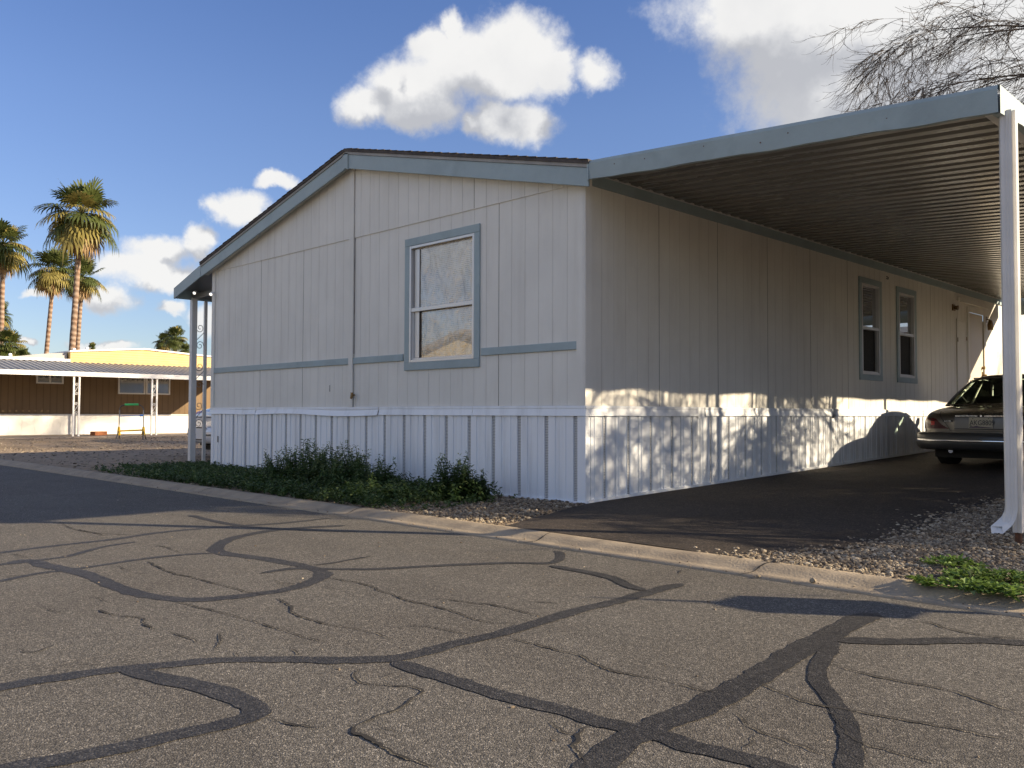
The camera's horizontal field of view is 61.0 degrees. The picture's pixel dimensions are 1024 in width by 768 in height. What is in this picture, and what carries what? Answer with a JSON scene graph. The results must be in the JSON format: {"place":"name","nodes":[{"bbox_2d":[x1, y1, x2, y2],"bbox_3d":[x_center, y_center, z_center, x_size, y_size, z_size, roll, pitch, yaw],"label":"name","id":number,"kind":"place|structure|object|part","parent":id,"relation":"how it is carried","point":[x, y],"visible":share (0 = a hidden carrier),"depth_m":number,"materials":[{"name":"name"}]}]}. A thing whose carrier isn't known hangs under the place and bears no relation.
{"place":"outdoors","nodes":[
{"label":"outdoors","id":0,"kind":"place"},
{"bbox_2d":[0,436,210,475],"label":"yard gravel","id":1,"kind":"structure","parent":0,"point":[151,439],"depth_m":20.79,"materials":[{"name":"beige gravel"}]},
{"bbox_2d":[181,482,585,525],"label":"bed gravel","id":2,"kind":"structure","parent":0,"point":[558,505],"depth_m":8.14,"materials":[{"name":"grey gravel"}]},
{"bbox_2d":[0,436,1021,592],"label":"ground","id":3,"kind":"structure","parent":0,"point":[149,450],"depth_m":18.70,"materials":[{"name":"soil"}]},
{"bbox_2d":[4,302,12,330],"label":"palm tree","id":4,"kind":"object","parent":3,"relation":"on","point":[6,323],"visible":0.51,"depth_m":66.23,"materials":[{"name":"green plant"}]},
{"bbox_2d":[0,328,27,355],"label":"palm tree","id":5,"kind":"object","parent":3,"relation":"on","point":[9,339],"visible":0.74,"depth_m":43.65,"materials":[{"name":"green plant"}]},
{"bbox_2d":[0,218,40,344],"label":"palm tree","id":6,"kind":"object","parent":3,"relation":"on","point":[11,260],"visible":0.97,"depth_m":47.81,"materials":[{"name":"green plant"}]},
{"bbox_2d":[11,347,30,356],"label":"palm tree","id":7,"kind":"object","parent":3,"relation":"on","point":[22,351],"visible":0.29,"depth_m":41.83,"materials":[{"name":"green plant"}]},
{"bbox_2d":[24,247,74,353],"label":"palm tree","id":8,"kind":"object","parent":3,"relation":"on","point":[52,280],"visible":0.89,"depth_m":51.60,"materials":[{"name":"green plant"}]},
{"bbox_2d":[31,177,119,349],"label":"palm tree","id":9,"kind":"object","parent":3,"relation":"on","point":[79,234],"visible":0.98,"depth_m":44.38,"materials":[{"name":"green plant"}]},
{"bbox_2d":[63,255,108,349],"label":"palm tree","id":10,"kind":"object","parent":3,"relation":"on","point":[88,287],"visible":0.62,"depth_m":57.82,"materials":[{"name":"green plant"}]},
{"bbox_2d":[88,342,95,349],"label":"palm tree","id":11,"kind":"object","parent":3,"relation":"on","point":[91,346],"visible":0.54,"depth_m":65.92,"materials":[{"name":"green plant"}]},
{"bbox_2d":[0,433,186,438],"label":"patio slab","id":12,"kind":"structure","parent":3,"relation":"on","point":[76,436],"depth_m":29.22,"materials":[{"name":"concrete"}]},
{"bbox_2d":[90,431,106,435],"bbox_3d":[-14.066,1.681,29.594,0.224,0.140,0.535,-1,-2,20],"label":"brick","id":13,"kind":"object","parent":12,"relation":"on","point":[96,433],"visible":0.92,"depth_m":29.41,"materials":[{"name":"orange brick"}]},
{"bbox_2d":[0,347,210,435],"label":"neighbour mobile home","id":14,"kind":"object","parent":12,"relation":"on","point":[73,391],"visible":0.92,"depth_m":31.15,"materials":[{"name":"brown wood"}]},
{"bbox_2d":[36,375,63,383],"bbox_3d":[-16.136,-0.270,30.376,0.049,0.520,0.880,-2,-3,45],"label":"window","id":15,"kind":"structure","parent":14,"relation":"in","point":[42,379],"depth_m":30.34,"materials":[{"name":"grey glass"}]},
{"bbox_2d":[118,378,145,393],"bbox_3d":[-14.148,0.007,32.361,0.049,0.745,0.990,-2,-3,45],"label":"window","id":16,"kind":"structure","parent":14,"relation":"in","point":[125,385],"depth_m":32.35,"materials":[{"name":"grey glass"}]},
{"bbox_2d":[146,378,169,394],"bbox_3d":[-13.452,0.033,33.058,0.049,0.745,0.920,-2,-3,45],"label":"window","id":17,"kind":"structure","parent":14,"relation":"in","point":[163,384],"depth_m":33.12,"materials":[{"name":"grey glass"}]},
{"bbox_2d":[116,403,145,439],"bbox_3d":[-11.834,1.202,27.031,0.842,1.195,0.509,1,-2,-10],"label":"folding stand","id":18,"kind":"object","parent":3,"relation":"on","point":[119,431],"visible":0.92,"depth_m":27.02,"materials":[{"name":"yellow metal"}]},
{"bbox_2d":[153,332,170,350],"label":"palm tree","id":19,"kind":"object","parent":3,"relation":"on","point":[159,346],"visible":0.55,"depth_m":65.65,"materials":[{"name":"green plant"}]},
{"bbox_2d":[162,325,188,351],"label":"palm tree","id":20,"kind":"object","parent":3,"relation":"on","point":[175,340],"visible":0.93,"depth_m":63.63,"materials":[{"name":"green plant"}]},
{"bbox_2d":[179,343,188,352],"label":"palm tree","id":21,"kind":"object","parent":3,"relation":"on","point":[185,347],"visible":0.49,"depth_m":59.87,"materials":[{"name":"green plant"}]},
{"bbox_2d":[174,266,213,462],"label":"porch roof","id":22,"kind":"structure","parent":3,"relation":"on","point":[194,287],"depth_m":15.49,"materials":[{"name":"grey metal"}]},
{"bbox_2d":[187,408,210,449],"bbox_3d":[-4.428,0.735,19.174,2.096,1.759,5.110,-2,-3,45],"label":"parked car","id":23,"kind":"object","parent":3,"relation":"on","point":[208,432],"visible":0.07,"depth_m":17.45,"materials":[{"name":"white paint"}]},
{"bbox_2d":[90,459,517,510],"bbox_3d":[-6.964,1.414,18.563,5.200,0.248,24.473,2,-2,-35],"label":"ground cover","id":24,"kind":"object","parent":3,"relation":"on","point":[203,473],"visible":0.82,"depth_m":9.83,"materials":[{"name":"green plant"}]},
{"bbox_2d":[254,438,355,486],"bbox_3d":[-2.499,0.997,10.795,1.833,0.650,1.222,-2,-3,45],"label":"weed clump","id":25,"kind":"object","parent":3,"relation":"on","point":[295,465],"visible":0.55,"depth_m":10.70,"materials":[{"name":"green plant"}]},
{"bbox_2d":[311,440,402,489],"bbox_3d":[-1.803,0.969,10.062,1.116,0.641,1.019,-2,-3,45],"label":"weed clump","id":26,"kind":"object","parent":3,"relation":"on","point":[353,470],"visible":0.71,"depth_m":9.96,"materials":[{"name":"green plant"}]},
{"bbox_2d":[342,464,412,502],"bbox_3d":[-1.382,1.051,9.075,0.763,0.429,0.934,1,-2,-27],"label":"weed clump","id":27,"kind":"object","parent":3,"relation":"on","point":[358,485],"visible":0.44,"depth_m":8.90,"materials":[{"name":"green plant"}]},
{"bbox_2d":[422,451,494,501],"bbox_3d":[-0.558,0.983,9.176,0.887,0.567,0.751,-2,-3,45],"label":"weed clump","id":28,"kind":"object","parent":3,"relation":"on","point":[469,486],"visible":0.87,"depth_m":9.04,"materials":[{"name":"green plant"}]},
{"bbox_2d":[199,148,1023,503],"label":"mobile home","id":29,"kind":"object","parent":3,"relation":"on","point":[545,328],"visible":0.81,"depth_m":10.85,"materials":[{"name":"paint"}]},
{"bbox_2d":[404,223,479,370],"bbox_3d":[-0.832,-1.002,10.435,1.375,1.645,0.089,-2,-3,45],"label":"window","id":30,"kind":"structure","parent":29,"relation":"in","point":[442,269],"depth_m":10.44,"materials":[{"name":"grey glass"}]},
{"bbox_2d":[858,276,882,380],"bbox_3d":[5.656,-0.860,13.783,0.089,1.610,0.860,-2,-3,45],"label":"window","id":31,"kind":"structure","parent":29,"relation":"in","point":[869,290],"depth_m":13.84,"materials":[{"name":"grey glass"}]},
{"bbox_2d":[896,286,917,383],"bbox_3d":[6.703,-0.821,14.831,0.089,1.610,0.865,-2,-3,45],"label":"window","id":32,"kind":"structure","parent":29,"relation":"in","point":[906,308],"depth_m":14.90,"materials":[{"name":"grey glass"}]},
{"bbox_2d":[956,319,967,399],"bbox_3d":[8.675,-0.394,16.745,0.029,1.690,0.570,-2,-3,45],"label":"utility door","id":33,"kind":"structure","parent":29,"relation":"in","point":[961,325],"depth_m":16.74,"materials":[{"name":"paint"}]},
{"bbox_2d":[967,306,986,397],"bbox_3d":[9.305,-0.501,17.370,0.105,2.010,1.100,-2,-3,45],"label":"door","id":34,"kind":"structure","parent":29,"relation":"in","point":[976,324],"depth_m":17.41,"materials":[{"name":"paint"}]},
{"bbox_2d":[587,85,1023,543],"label":"carport","id":35,"kind":"object","parent":3,"relation":"on","point":[931,187],"visible":0.99,"depth_m":8.33,"materials":[{"name":"paint"}]},
{"bbox_2d":[693,495,1023,592],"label":"gravel","id":36,"kind":"structure","parent":3,"relation":"on","point":[896,555],"depth_m":5.69,"materials":[{"name":"grey gravel"}]},
{"bbox_2d":[919,553,987,568],"bbox_3d":[2.592,1.033,5.108,0.305,0.081,0.325,0,-2,-3],"label":"weed","id":37,"kind":"object","parent":36,"relation":"on","point":[952,560],"visible":1,"depth_m":5.08,"materials":[{"name":"green plant"}]},
{"bbox_2d":[937,566,1023,585],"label":"weed","id":38,"kind":"object","parent":36,"relation":"on","point":[1014,576],"visible":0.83,"depth_m":4.62,"materials":[{"name":"green plant"}]},
{"bbox_2d":[792,0,1023,112],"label":"bare tree","id":39,"kind":"object","parent":3,"relation":"on","point":[975,26],"visible":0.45,"depth_m":23.53,"materials":[{"name":"brown plant"}]},
{"bbox_2d":[0,465,1023,767],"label":"street","id":40,"kind":"structure","parent":0,"point":[206,651],"depth_m":3.38,"materials":[{"name":"grey asphalt"}]},
{"bbox_2d":[0,0,1023,355],"label":"sky","id":41,"kind":"structure","parent":0,"point":[195,117],"materials":[{"name":"blue"}]},
{"bbox_2d":[4,473,1023,757],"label":"street grit","id":42,"kind":"object","parent":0,"point":[558,585],"visible":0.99,"depth_m":5.22,"materials":[{"name":"beige gravel"}]},
{"bbox_2d":[506,451,1023,554],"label":"driveway","id":43,"kind":"structure","parent":0,"point":[792,511],"depth_m":8.10,"materials":[{"name":"black asphalt"}]},
{"bbox_2d":[916,373,1023,463],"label":"parked car","id":44,"kind":"object","parent":43,"relation":"on","point":[968,424],"visible":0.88,"depth_m":12.39,"materials":[{"name":"grey metal"}]},
{"bbox_3d":[7.267,0.148,13.882,0.205,0.420,0.855,-2,-2,45],"label":"side window","id":45,"kind":"part","parent":44,"relation":"part of","materials":[{"name":"black glass"}]},
{"bbox_3d":[7.936,0.161,14.553,0.205,0.435,0.850,-2,-2,45],"label":"side window","id":46,"kind":"part","parent":44,"relation":"part of","materials":[{"name":"black glass"}]},
{"label":"terrain","id":47,"kind":"structure","parent":0,"visible":0},
{"bbox_2d":[0,459,1023,617],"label":"kerb","id":48,"kind":"structure","parent":47,"relation":"on","point":[910,590],"depth_m":5.77,"materials":[{"name":"concrete"}]},
{"bbox_2d":[809,578,815,582],"bbox_3d":[1.664,1.087,4.807,0.033,0.034,0.042,2,-2,-35],"label":"rock","id":49,"kind":"object","parent":48,"relation":"on","point":[812,580],"visible":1,"depth_m":4.79,"materials":[{"name":"beige stone"}]},
{"bbox_2d":[906,574,945,585],"bbox_3d":[2.175,1.029,4.575,0.213,0.057,0.181,-2,-3,45],"label":"weed","id":50,"kind":"object","parent":48,"relation":"on","point":[913,580],"visible":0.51,"depth_m":4.61,"materials":[{"name":"green plant"}]},
{"bbox_2d":[909,574,1023,602],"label":"weed","id":51,"kind":"object","parent":48,"relation":"on","point":[994,588],"visible":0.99,"depth_m":4.34,"materials":[{"name":"green plant"}]}
]}

